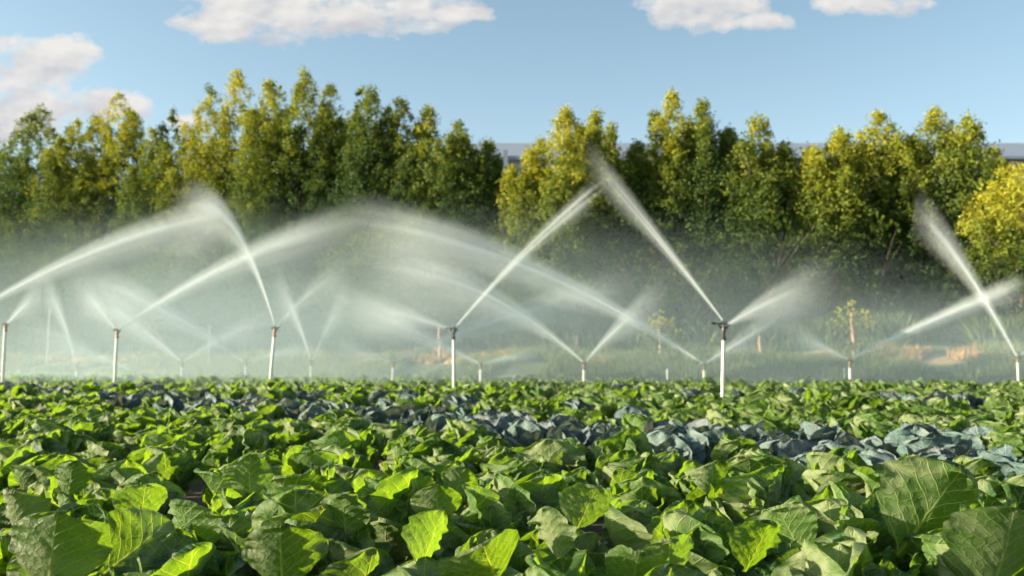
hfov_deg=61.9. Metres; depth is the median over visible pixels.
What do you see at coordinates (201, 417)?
green cabbage plant
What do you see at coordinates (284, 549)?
green cabbage plant
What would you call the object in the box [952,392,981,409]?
purple cabbage plant
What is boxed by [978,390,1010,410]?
green cabbage plant
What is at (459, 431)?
green cabbage plant
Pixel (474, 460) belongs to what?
green cabbage plant
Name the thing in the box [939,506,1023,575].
green cabbage plant
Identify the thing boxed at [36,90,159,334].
poplar tree
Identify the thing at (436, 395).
green cabbage plant
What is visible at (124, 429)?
green cabbage plant
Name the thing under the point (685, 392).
purple cabbage plant
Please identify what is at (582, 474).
green cabbage plant
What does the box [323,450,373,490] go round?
green cabbage plant
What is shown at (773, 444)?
purple cabbage plant
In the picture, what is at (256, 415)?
green cabbage plant
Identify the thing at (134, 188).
poplar tree
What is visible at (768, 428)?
green cabbage plant
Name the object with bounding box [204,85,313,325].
poplar tree
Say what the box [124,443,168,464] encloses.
green cabbage plant
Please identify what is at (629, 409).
purple cabbage plant
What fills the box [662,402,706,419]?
green cabbage plant
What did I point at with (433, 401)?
green cabbage plant
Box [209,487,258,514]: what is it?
green cabbage plant
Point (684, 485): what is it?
green cabbage plant
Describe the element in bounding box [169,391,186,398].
purple cabbage plant
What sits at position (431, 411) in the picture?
purple cabbage plant
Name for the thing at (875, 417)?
green cabbage plant
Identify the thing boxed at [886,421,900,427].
green cabbage plant
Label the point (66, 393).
purple cabbage plant
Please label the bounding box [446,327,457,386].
sprinkler
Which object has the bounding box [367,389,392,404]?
purple cabbage plant
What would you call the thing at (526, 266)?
dark bush
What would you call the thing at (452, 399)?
purple cabbage plant
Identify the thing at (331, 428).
green cabbage plant
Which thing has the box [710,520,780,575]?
green cabbage plant
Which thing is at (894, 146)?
poplar tree
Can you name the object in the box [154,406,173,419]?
green cabbage plant
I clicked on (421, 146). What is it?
poplar tree
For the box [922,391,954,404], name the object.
purple cabbage plant
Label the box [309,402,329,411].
purple cabbage plant
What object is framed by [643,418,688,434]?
purple cabbage plant
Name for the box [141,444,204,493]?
green cabbage plant
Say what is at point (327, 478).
green cabbage plant
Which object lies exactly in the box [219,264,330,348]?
dark bush
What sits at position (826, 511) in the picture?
green cabbage plant
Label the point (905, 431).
purple cabbage plant
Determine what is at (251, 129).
poplar tree
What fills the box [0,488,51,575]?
green cabbage plant
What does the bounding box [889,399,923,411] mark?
green cabbage plant
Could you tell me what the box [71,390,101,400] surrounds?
green cabbage plant
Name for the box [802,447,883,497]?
green cabbage plant
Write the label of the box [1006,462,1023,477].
purple cabbage plant
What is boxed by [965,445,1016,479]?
purple cabbage plant
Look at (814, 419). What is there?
green cabbage plant
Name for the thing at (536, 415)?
green cabbage plant
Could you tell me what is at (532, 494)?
green cabbage plant
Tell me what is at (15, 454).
green cabbage plant
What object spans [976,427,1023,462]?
green cabbage plant
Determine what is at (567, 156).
poplar tree
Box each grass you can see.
[0,336,1023,383]
[1,340,1023,364]
[13,367,1007,384]
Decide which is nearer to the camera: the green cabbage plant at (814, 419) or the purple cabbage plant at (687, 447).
the purple cabbage plant at (687, 447)
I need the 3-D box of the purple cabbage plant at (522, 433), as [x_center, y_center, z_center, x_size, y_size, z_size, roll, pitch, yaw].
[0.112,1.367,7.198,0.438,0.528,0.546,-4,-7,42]
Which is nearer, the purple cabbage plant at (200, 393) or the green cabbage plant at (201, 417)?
the green cabbage plant at (201, 417)
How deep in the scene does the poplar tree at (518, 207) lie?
40.24 m
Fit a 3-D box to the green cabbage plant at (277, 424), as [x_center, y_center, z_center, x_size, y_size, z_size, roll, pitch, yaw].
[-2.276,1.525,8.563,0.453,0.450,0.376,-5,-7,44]
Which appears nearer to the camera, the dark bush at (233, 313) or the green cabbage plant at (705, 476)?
the green cabbage plant at (705, 476)
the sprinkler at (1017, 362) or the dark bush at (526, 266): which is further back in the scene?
the dark bush at (526, 266)
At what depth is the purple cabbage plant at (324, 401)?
12.23 m
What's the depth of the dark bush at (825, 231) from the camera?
35.54 m
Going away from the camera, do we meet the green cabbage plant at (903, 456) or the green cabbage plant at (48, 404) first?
the green cabbage plant at (903, 456)
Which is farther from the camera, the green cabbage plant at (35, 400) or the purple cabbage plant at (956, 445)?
the green cabbage plant at (35, 400)
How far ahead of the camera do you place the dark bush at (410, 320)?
41.43 m
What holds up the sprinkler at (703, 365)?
on the ground at (937, 359)
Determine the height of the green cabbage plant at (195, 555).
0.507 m
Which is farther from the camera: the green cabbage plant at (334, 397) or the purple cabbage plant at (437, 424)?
the green cabbage plant at (334, 397)
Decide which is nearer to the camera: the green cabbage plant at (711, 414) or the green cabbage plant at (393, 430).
the green cabbage plant at (393, 430)
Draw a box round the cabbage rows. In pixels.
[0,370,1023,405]
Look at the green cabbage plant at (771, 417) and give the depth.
9.36 m
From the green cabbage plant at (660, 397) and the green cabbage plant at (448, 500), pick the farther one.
the green cabbage plant at (660, 397)
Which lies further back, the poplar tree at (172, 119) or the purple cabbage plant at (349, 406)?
the poplar tree at (172, 119)
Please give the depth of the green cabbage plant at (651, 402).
11.24 m
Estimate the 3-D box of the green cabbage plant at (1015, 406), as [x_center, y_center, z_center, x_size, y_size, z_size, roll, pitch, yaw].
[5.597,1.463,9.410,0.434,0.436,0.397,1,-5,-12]
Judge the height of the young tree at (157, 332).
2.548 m
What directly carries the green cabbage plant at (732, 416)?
on the ground at (937, 359)
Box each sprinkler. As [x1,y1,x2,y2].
[1,323,8,381]
[113,328,120,383]
[180,362,183,376]
[244,361,247,374]
[269,326,279,379]
[309,360,312,376]
[391,361,394,380]
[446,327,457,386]
[478,363,482,381]
[581,362,586,380]
[701,364,705,376]
[711,321,730,396]
[846,359,852,379]
[1015,356,1019,380]
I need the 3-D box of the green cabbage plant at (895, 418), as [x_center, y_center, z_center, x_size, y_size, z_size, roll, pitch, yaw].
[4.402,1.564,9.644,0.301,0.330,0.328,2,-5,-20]
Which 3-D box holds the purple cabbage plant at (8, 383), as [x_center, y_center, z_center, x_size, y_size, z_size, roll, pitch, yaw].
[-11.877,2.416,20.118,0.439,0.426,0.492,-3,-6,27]
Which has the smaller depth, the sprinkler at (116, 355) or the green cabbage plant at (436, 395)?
the green cabbage plant at (436, 395)
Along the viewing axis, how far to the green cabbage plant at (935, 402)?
11.80 m
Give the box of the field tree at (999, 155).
[980,145,1017,318]
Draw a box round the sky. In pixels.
[0,0,1023,335]
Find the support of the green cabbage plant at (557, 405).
on the ground at (937, 359)
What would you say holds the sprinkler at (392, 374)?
on the ground at (937, 359)
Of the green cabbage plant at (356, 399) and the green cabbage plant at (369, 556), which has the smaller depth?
the green cabbage plant at (369, 556)
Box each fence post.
[46,309,50,364]
[208,325,209,364]
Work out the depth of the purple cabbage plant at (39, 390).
16.61 m
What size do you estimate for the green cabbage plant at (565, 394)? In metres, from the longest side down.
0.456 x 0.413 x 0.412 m
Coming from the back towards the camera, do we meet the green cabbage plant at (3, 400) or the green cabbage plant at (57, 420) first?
the green cabbage plant at (3, 400)
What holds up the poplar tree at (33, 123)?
on the ground at (937, 359)
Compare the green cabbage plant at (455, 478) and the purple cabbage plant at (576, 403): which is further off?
the purple cabbage plant at (576, 403)
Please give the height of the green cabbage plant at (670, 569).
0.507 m
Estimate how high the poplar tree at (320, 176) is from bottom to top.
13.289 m
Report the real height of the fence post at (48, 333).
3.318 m
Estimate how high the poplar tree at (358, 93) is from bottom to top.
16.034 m
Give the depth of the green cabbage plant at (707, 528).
2.68 m
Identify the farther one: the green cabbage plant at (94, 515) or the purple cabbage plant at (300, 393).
the purple cabbage plant at (300, 393)
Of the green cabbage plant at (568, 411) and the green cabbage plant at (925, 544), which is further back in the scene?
the green cabbage plant at (568, 411)
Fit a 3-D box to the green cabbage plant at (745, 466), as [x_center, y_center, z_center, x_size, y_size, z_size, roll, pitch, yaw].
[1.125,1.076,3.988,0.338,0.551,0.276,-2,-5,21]
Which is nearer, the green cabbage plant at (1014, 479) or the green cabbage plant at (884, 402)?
the green cabbage plant at (1014, 479)
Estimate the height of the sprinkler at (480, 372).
1.006 m
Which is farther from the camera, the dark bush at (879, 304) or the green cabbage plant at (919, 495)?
the dark bush at (879, 304)
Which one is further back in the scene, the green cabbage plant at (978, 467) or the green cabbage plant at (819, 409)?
the green cabbage plant at (819, 409)
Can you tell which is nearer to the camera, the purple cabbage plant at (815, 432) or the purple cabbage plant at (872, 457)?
the purple cabbage plant at (872, 457)
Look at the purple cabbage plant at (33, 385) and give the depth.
17.23 m
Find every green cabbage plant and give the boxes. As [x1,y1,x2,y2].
[0,394,7,406]
[0,409,32,419]
[0,415,35,438]
[0,439,51,490]
[0,479,79,529]
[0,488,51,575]
[0,503,108,575]
[2,395,46,413]
[5,419,81,449]
[8,452,91,490]
[8,511,112,575]
[14,412,54,419]
[15,392,44,403]
[25,428,81,453]
[37,417,63,422]
[38,390,65,403]
[40,465,96,505]
[44,402,53,408]
[46,402,59,412]
[47,405,75,419]
[54,460,111,508]
[56,397,98,406]
[57,419,68,426]
[65,406,111,419]
[66,404,85,412]
[68,413,116,441]
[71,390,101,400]
[72,420,121,452]
[74,449,87,458]
[74,459,162,499]
[79,395,107,405]
[81,441,128,467]
[86,404,112,412]
[87,523,246,575]
[93,506,178,575]
[94,472,184,520]
[100,401,129,412]
[105,407,130,422]
[106,416,119,442]
[111,483,167,510]
[113,422,141,443]
[119,428,157,453]
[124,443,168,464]
[125,409,159,429]
[130,396,160,412]
[140,425,191,447]
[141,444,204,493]
[145,424,157,429]
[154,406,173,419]
[154,421,200,433]
[155,409,180,426]
[168,499,223,543]
[169,438,208,496]
[173,409,215,426]
[184,424,220,456]
[190,406,210,411]
[193,454,275,507]
[202,424,269,471]
[207,402,242,418]
[209,428,258,445]
[209,463,229,472]
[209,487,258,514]
[210,411,255,432]
[213,506,258,575]
[218,489,378,575]
[222,454,273,505]
[240,523,328,575]
[244,411,273,423]
[244,448,284,465]
[246,420,281,437]
[254,400,285,420]
[257,485,315,575]
[266,436,281,449]
[266,459,351,493]
[272,418,294,429]
[272,445,355,475]
[275,419,323,450]
[302,442,311,446]
[307,412,335,434]
[309,423,356,443]
[310,427,369,458]
[317,493,394,575]
[321,414,370,430]
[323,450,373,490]
[327,408,363,420]
[330,393,343,402]
[335,390,370,406]
[351,467,433,564]
[357,428,386,467]
[368,420,405,460]
[375,393,399,406]
[379,440,416,474]
[381,435,423,455]
[382,509,448,575]
[388,455,464,487]
[395,397,428,410]
[398,424,443,440]
[400,436,477,473]
[404,484,462,561]
[416,391,443,403]
[422,396,441,405]
[436,529,521,575]
[440,418,494,446]
[440,466,477,513]
[446,483,536,545]
[455,529,534,573]
[457,444,483,473]
[462,471,495,509]
[468,399,495,414]
[476,398,509,412]
[476,435,513,452]
[479,445,512,471]
[479,450,547,481]
[491,468,572,526]
[499,398,514,410]
[509,392,530,402]
[509,400,524,410]
[510,437,608,474]
[515,399,552,420]
[519,524,604,566]
[520,408,545,422]
[522,549,610,575]
[527,506,607,573]
[544,399,571,413]
[546,406,587,420]
[557,392,581,399]
[557,466,602,530]
[558,483,610,566]
[561,394,572,401]
[579,406,594,412]
[581,410,605,422]
[582,395,606,410]
[582,415,609,425]
[594,396,623,423]
[595,427,652,456]
[595,450,658,488]
[601,497,662,550]
[602,392,626,402]
[604,545,669,575]
[606,469,682,510]
[609,413,659,431]
[617,397,648,410]
[629,499,762,575]
[637,534,710,575]
[639,396,666,411]
[644,563,732,575]
[648,392,672,404]
[648,407,663,416]
[649,450,685,480]
[658,410,695,424]
[661,398,684,410]
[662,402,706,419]
[668,460,711,503]
[692,463,737,525]
[696,402,709,406]
[696,409,732,424]
[703,401,729,413]
[708,460,783,522]
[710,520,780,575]
[711,432,769,461]
[713,417,739,428]
[714,396,743,406]
[715,407,737,420]
[725,402,740,420]
[726,447,805,487]
[728,459,783,505]
[735,398,771,418]
[736,495,879,559]
[737,397,746,403]
[737,417,758,424]
[744,397,776,409]
[753,408,789,428]
[758,421,780,432]
[759,504,817,562]
[766,526,914,575]
[769,391,803,414]
[779,414,810,433]
[779,464,808,502]
[788,406,803,415]
[795,401,845,419]
[802,387,827,406]
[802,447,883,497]
[806,414,827,423]
[812,481,896,555]
[824,389,858,411]
[825,415,848,433]
[834,505,886,575]
[841,409,852,416]
[847,413,891,434]
[848,409,877,422]
[850,421,893,441]
[852,391,869,407]
[853,466,884,514]
[855,404,882,414]
[858,391,883,407]
[865,454,918,483]
[872,456,978,575]
[876,397,902,411]
[880,406,903,416]
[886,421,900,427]
[888,411,903,424]
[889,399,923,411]
[897,411,924,425]
[905,527,1023,575]
[909,504,966,575]
[910,403,947,414]
[913,412,970,432]
[923,397,942,405]
[927,399,942,406]
[934,399,975,409]
[934,405,960,410]
[936,396,968,409]
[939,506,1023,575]
[942,406,976,417]
[952,455,1005,481]
[960,409,989,416]
[967,415,985,425]
[973,490,1015,508]
[975,419,1023,431]
[975,475,1023,511]
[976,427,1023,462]
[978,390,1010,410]
[980,407,1021,425]
[1001,471,1023,485]
[1004,392,1023,401]
[1004,401,1023,423]
[1014,406,1023,424]
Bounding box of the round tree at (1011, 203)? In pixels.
[954,161,1023,313]
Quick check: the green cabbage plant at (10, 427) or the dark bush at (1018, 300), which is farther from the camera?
the dark bush at (1018, 300)
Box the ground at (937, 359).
[11,340,970,566]
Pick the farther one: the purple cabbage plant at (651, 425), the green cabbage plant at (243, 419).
the green cabbage plant at (243, 419)
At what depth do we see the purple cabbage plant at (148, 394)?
13.49 m
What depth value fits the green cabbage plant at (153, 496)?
3.18 m
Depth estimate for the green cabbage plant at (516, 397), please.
12.98 m
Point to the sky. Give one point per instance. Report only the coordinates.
(502, 68)
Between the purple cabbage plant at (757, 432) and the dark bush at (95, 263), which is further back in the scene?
the dark bush at (95, 263)
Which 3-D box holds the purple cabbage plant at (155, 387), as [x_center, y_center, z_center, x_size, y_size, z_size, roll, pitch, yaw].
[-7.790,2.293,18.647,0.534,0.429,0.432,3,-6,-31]
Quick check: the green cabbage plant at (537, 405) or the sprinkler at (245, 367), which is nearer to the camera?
the green cabbage plant at (537, 405)
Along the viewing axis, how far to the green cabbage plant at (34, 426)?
6.77 m
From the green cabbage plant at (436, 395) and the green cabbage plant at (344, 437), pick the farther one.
the green cabbage plant at (436, 395)
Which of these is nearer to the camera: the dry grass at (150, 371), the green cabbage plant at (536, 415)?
the green cabbage plant at (536, 415)
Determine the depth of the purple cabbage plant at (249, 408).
10.45 m
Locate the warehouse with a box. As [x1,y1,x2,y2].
[463,143,1023,334]
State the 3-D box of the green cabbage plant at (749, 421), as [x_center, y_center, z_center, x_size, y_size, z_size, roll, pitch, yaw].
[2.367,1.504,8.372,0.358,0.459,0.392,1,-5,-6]
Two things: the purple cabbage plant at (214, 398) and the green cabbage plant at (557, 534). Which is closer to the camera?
the green cabbage plant at (557, 534)
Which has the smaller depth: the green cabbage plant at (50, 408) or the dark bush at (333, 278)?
the green cabbage plant at (50, 408)
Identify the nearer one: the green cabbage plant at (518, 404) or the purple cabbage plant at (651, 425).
the purple cabbage plant at (651, 425)
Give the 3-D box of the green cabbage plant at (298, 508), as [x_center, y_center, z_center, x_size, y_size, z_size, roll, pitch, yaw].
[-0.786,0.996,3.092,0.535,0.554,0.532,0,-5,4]
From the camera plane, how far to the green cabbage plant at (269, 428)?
7.84 m
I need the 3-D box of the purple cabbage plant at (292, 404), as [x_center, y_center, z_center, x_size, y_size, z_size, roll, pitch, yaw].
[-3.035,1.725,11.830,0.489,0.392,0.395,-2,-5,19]
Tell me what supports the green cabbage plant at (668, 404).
on the ground at (937, 359)
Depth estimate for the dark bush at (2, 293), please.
58.01 m
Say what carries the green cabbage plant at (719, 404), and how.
on the ground at (937, 359)
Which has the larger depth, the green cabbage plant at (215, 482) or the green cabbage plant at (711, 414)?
the green cabbage plant at (711, 414)
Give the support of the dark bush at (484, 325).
on the ground at (937, 359)
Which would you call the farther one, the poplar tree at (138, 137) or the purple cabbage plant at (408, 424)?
the poplar tree at (138, 137)
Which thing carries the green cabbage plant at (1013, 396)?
on the ground at (937, 359)
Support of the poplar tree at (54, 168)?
on the ground at (937, 359)
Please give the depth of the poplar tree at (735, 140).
38.19 m
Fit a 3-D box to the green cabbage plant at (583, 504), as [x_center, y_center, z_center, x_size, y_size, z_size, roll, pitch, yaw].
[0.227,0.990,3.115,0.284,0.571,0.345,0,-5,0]
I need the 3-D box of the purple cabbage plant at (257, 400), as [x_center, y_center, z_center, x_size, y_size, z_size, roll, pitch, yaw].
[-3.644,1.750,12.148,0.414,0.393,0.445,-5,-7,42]
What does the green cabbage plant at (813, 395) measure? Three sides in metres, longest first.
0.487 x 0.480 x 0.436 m
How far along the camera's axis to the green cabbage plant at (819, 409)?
9.55 m
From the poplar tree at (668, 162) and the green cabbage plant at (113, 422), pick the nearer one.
the green cabbage plant at (113, 422)
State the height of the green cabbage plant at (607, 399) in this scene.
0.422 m
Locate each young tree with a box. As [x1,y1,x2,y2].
[141,316,175,353]
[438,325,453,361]
[637,309,684,355]
[758,334,775,353]
[826,300,880,355]
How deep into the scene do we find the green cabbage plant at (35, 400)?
12.34 m
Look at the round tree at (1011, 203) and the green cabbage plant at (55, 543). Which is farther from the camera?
the round tree at (1011, 203)
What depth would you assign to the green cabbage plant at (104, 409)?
10.50 m
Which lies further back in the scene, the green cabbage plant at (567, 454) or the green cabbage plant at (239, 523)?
the green cabbage plant at (567, 454)
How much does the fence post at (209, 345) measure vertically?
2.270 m
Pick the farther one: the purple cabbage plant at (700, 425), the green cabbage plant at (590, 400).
the green cabbage plant at (590, 400)
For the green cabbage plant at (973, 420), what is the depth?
8.07 m
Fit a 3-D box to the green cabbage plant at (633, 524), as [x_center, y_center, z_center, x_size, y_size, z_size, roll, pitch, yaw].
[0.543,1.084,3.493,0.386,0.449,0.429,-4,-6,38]
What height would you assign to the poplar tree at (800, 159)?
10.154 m
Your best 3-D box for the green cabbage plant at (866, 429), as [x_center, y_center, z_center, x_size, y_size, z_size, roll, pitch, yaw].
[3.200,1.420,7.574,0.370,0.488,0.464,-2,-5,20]
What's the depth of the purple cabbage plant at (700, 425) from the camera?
7.53 m
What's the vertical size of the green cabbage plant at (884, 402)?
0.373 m
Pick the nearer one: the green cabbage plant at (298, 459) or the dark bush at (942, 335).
the green cabbage plant at (298, 459)
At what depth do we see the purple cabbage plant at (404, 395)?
12.72 m
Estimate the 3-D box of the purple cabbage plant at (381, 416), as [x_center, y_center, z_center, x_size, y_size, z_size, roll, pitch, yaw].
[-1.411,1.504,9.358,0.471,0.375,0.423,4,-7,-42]
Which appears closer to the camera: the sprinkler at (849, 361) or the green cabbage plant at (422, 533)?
the green cabbage plant at (422, 533)
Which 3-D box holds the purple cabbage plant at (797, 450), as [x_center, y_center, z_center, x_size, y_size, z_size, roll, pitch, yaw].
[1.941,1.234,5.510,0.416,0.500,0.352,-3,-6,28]
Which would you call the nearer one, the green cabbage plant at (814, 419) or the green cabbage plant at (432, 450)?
the green cabbage plant at (432, 450)
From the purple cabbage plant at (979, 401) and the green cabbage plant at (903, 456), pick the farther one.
the purple cabbage plant at (979, 401)
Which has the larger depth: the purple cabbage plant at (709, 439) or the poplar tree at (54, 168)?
the poplar tree at (54, 168)
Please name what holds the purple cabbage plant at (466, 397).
on the ground at (937, 359)
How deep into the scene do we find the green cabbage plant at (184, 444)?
6.18 m
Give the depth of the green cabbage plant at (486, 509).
3.28 m
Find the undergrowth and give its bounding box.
[0,309,1023,354]
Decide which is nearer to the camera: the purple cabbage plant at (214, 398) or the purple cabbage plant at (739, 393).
the purple cabbage plant at (214, 398)
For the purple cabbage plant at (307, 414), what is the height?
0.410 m
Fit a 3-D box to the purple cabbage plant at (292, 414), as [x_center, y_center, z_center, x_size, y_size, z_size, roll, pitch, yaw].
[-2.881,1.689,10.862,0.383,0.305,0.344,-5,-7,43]
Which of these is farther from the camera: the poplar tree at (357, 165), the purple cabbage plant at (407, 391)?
the poplar tree at (357, 165)
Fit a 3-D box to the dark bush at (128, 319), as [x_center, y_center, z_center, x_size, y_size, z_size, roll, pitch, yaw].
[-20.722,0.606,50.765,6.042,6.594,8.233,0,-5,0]
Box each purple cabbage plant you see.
[2,381,14,385]
[28,383,43,388]
[37,388,51,393]
[49,389,71,396]
[52,386,71,391]
[61,386,73,392]
[97,392,115,400]
[102,391,119,396]
[105,384,118,388]
[107,393,128,406]
[121,393,144,410]
[136,381,154,387]
[139,391,154,397]
[147,389,170,398]
[149,383,167,391]
[152,394,184,415]
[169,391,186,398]
[180,397,196,402]
[183,398,215,411]
[188,387,218,399]
[194,392,223,403]
[214,384,223,390]
[224,398,248,406]
[240,393,264,403]
[240,405,255,411]
[248,397,271,404]
[281,409,298,419]
[282,398,300,414]
[293,390,309,399]
[298,406,325,421]
[299,401,312,413]
[302,389,326,401]
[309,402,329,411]
[317,399,335,403]
[326,401,353,412]
[336,402,354,408]
[343,402,356,408]
[352,407,369,414]
[362,408,400,423]
[365,406,379,410]
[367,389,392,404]
[376,398,396,409]
[381,404,414,415]
[388,418,420,429]
[396,388,418,396]
[400,393,422,398]
[401,409,431,426]
[420,407,436,413]
[421,414,452,432]
[425,412,458,426]
[427,404,450,412]
[441,391,473,407]
[452,403,473,415]
[460,413,509,437]
[461,394,479,404]
[477,409,507,417]
[502,419,552,447]
[503,414,536,424]
[508,409,529,415]
[546,423,591,446]
[547,415,584,428]
[562,397,595,410]
[588,426,626,449]
[589,422,612,444]
[607,383,624,389]
[614,404,651,423]
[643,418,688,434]
[646,430,705,462]
[682,389,696,395]
[682,418,711,432]
[687,422,751,464]
[696,389,711,394]
[729,389,743,397]
[736,420,784,441]
[757,433,792,456]
[777,439,830,500]
[782,387,805,394]
[786,428,826,444]
[799,421,840,442]
[818,432,865,450]
[856,448,896,465]
[858,435,900,457]
[877,391,901,399]
[883,422,940,458]
[897,432,983,455]
[901,393,918,399]
[912,446,956,460]
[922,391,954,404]
[940,424,995,449]
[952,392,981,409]
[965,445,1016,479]
[976,397,982,405]
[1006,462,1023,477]
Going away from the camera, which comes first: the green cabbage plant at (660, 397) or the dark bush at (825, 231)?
the green cabbage plant at (660, 397)
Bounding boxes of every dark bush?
[0,209,90,355]
[0,228,142,357]
[0,250,28,337]
[40,241,152,354]
[94,255,219,346]
[114,237,276,355]
[195,244,313,351]
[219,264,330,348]
[262,252,385,350]
[304,223,421,355]
[336,213,470,355]
[394,248,508,349]
[422,257,530,351]
[485,233,595,345]
[526,267,651,348]
[582,237,710,343]
[635,243,744,341]
[663,227,788,335]
[711,211,831,334]
[749,225,866,325]
[777,224,896,323]
[810,215,930,331]
[892,252,1005,341]
[914,252,1022,336]
[948,256,1023,318]
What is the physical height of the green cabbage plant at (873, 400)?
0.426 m
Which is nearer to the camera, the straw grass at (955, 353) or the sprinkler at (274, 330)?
the sprinkler at (274, 330)
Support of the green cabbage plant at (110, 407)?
on the ground at (937, 359)
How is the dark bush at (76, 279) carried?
on the ground at (937, 359)
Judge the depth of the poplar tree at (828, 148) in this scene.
41.30 m
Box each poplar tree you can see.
[0,102,100,336]
[0,124,86,335]
[0,125,41,335]
[0,136,34,338]
[2,117,123,345]
[27,113,119,335]
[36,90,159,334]
[71,111,167,333]
[96,127,198,341]
[117,121,234,337]
[119,106,211,299]
[150,68,293,337]
[166,82,253,326]
[187,100,274,331]
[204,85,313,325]
[211,78,316,337]
[223,65,346,331]
[273,101,341,325]
[284,114,367,337]
[317,84,412,341]
[327,85,395,246]
[337,93,442,348]
[373,102,480,333]
[376,103,406,154]
[397,119,502,337]
[433,136,517,347]
[485,144,576,340]
[502,104,640,334]
[554,122,587,271]
[559,105,634,337]
[590,138,688,334]
[630,108,684,194]
[632,86,733,322]
[662,96,760,324]
[687,123,773,321]
[703,110,814,327]
[754,137,811,324]
[754,145,776,166]
[774,143,869,331]
[783,123,909,323]
[793,141,837,171]
[822,125,853,156]
[842,109,969,330]
[875,104,1018,341]
[876,133,933,318]
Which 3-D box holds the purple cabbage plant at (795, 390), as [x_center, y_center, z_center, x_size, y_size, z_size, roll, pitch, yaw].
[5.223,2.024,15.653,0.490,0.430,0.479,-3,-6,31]
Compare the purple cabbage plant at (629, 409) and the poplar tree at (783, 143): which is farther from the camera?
the poplar tree at (783, 143)
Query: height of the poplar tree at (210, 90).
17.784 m
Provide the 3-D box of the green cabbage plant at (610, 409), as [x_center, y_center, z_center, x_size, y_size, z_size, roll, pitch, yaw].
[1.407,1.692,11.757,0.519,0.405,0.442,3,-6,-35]
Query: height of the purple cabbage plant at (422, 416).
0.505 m
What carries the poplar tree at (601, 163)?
on the ground at (937, 359)
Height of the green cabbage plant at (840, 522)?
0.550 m
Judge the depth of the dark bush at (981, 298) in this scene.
34.29 m
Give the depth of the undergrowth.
36.04 m
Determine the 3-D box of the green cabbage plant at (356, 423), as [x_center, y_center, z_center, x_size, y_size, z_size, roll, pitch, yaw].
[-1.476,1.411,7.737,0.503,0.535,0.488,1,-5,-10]
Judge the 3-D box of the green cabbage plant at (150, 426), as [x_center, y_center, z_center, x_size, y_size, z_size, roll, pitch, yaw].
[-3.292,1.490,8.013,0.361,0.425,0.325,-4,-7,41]
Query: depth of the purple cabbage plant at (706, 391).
16.11 m
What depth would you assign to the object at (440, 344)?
39.14 m
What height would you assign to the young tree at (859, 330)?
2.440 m
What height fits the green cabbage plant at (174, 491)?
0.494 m
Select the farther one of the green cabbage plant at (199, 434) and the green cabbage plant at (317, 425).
the green cabbage plant at (317, 425)
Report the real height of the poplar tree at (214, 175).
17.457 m
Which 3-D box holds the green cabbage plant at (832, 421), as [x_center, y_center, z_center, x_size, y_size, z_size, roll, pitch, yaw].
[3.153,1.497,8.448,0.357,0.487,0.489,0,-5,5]
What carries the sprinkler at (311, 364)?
on the ground at (937, 359)
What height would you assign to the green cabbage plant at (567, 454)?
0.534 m
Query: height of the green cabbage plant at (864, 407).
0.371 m
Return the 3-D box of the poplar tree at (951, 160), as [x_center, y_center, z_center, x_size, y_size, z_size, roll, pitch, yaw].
[18.930,-2.757,37.437,7.381,11.024,7.439,0,-5,0]
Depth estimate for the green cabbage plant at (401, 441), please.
6.41 m
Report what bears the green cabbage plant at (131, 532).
on the ground at (937, 359)
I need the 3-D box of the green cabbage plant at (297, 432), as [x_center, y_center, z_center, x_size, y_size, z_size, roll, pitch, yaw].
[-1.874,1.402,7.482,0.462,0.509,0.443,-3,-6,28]
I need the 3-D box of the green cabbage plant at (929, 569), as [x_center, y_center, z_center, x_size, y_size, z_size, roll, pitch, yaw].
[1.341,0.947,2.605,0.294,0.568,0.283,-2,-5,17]
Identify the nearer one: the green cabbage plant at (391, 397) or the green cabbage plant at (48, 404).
the green cabbage plant at (48, 404)
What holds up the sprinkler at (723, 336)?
on the ground at (937, 359)
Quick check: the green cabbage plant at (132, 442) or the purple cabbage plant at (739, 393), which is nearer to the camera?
the green cabbage plant at (132, 442)
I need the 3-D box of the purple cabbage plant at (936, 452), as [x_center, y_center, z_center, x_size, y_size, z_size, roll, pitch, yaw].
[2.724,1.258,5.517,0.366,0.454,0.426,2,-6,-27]
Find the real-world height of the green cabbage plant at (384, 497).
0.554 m
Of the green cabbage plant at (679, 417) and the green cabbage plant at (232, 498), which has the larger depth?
the green cabbage plant at (679, 417)
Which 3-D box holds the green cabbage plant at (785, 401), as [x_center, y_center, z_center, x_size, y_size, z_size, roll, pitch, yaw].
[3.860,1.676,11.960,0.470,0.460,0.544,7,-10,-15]
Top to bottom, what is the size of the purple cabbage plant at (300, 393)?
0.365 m
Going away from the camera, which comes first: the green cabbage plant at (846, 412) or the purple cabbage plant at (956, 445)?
the purple cabbage plant at (956, 445)
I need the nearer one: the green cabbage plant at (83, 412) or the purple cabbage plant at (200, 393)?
the green cabbage plant at (83, 412)
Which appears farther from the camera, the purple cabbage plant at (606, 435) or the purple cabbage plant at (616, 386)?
the purple cabbage plant at (616, 386)
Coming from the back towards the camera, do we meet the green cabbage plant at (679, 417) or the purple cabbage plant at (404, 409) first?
the purple cabbage plant at (404, 409)
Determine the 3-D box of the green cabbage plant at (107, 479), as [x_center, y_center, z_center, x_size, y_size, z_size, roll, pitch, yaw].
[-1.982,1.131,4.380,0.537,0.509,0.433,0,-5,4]
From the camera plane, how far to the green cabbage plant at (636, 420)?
7.72 m
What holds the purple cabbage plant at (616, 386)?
on the ground at (937, 359)
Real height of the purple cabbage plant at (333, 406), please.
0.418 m
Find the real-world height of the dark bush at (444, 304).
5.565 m
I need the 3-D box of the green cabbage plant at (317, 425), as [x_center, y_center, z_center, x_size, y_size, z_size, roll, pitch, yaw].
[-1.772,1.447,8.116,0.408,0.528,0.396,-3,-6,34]
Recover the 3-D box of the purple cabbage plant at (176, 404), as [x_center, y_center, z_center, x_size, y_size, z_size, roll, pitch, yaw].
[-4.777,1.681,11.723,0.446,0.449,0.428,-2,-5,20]

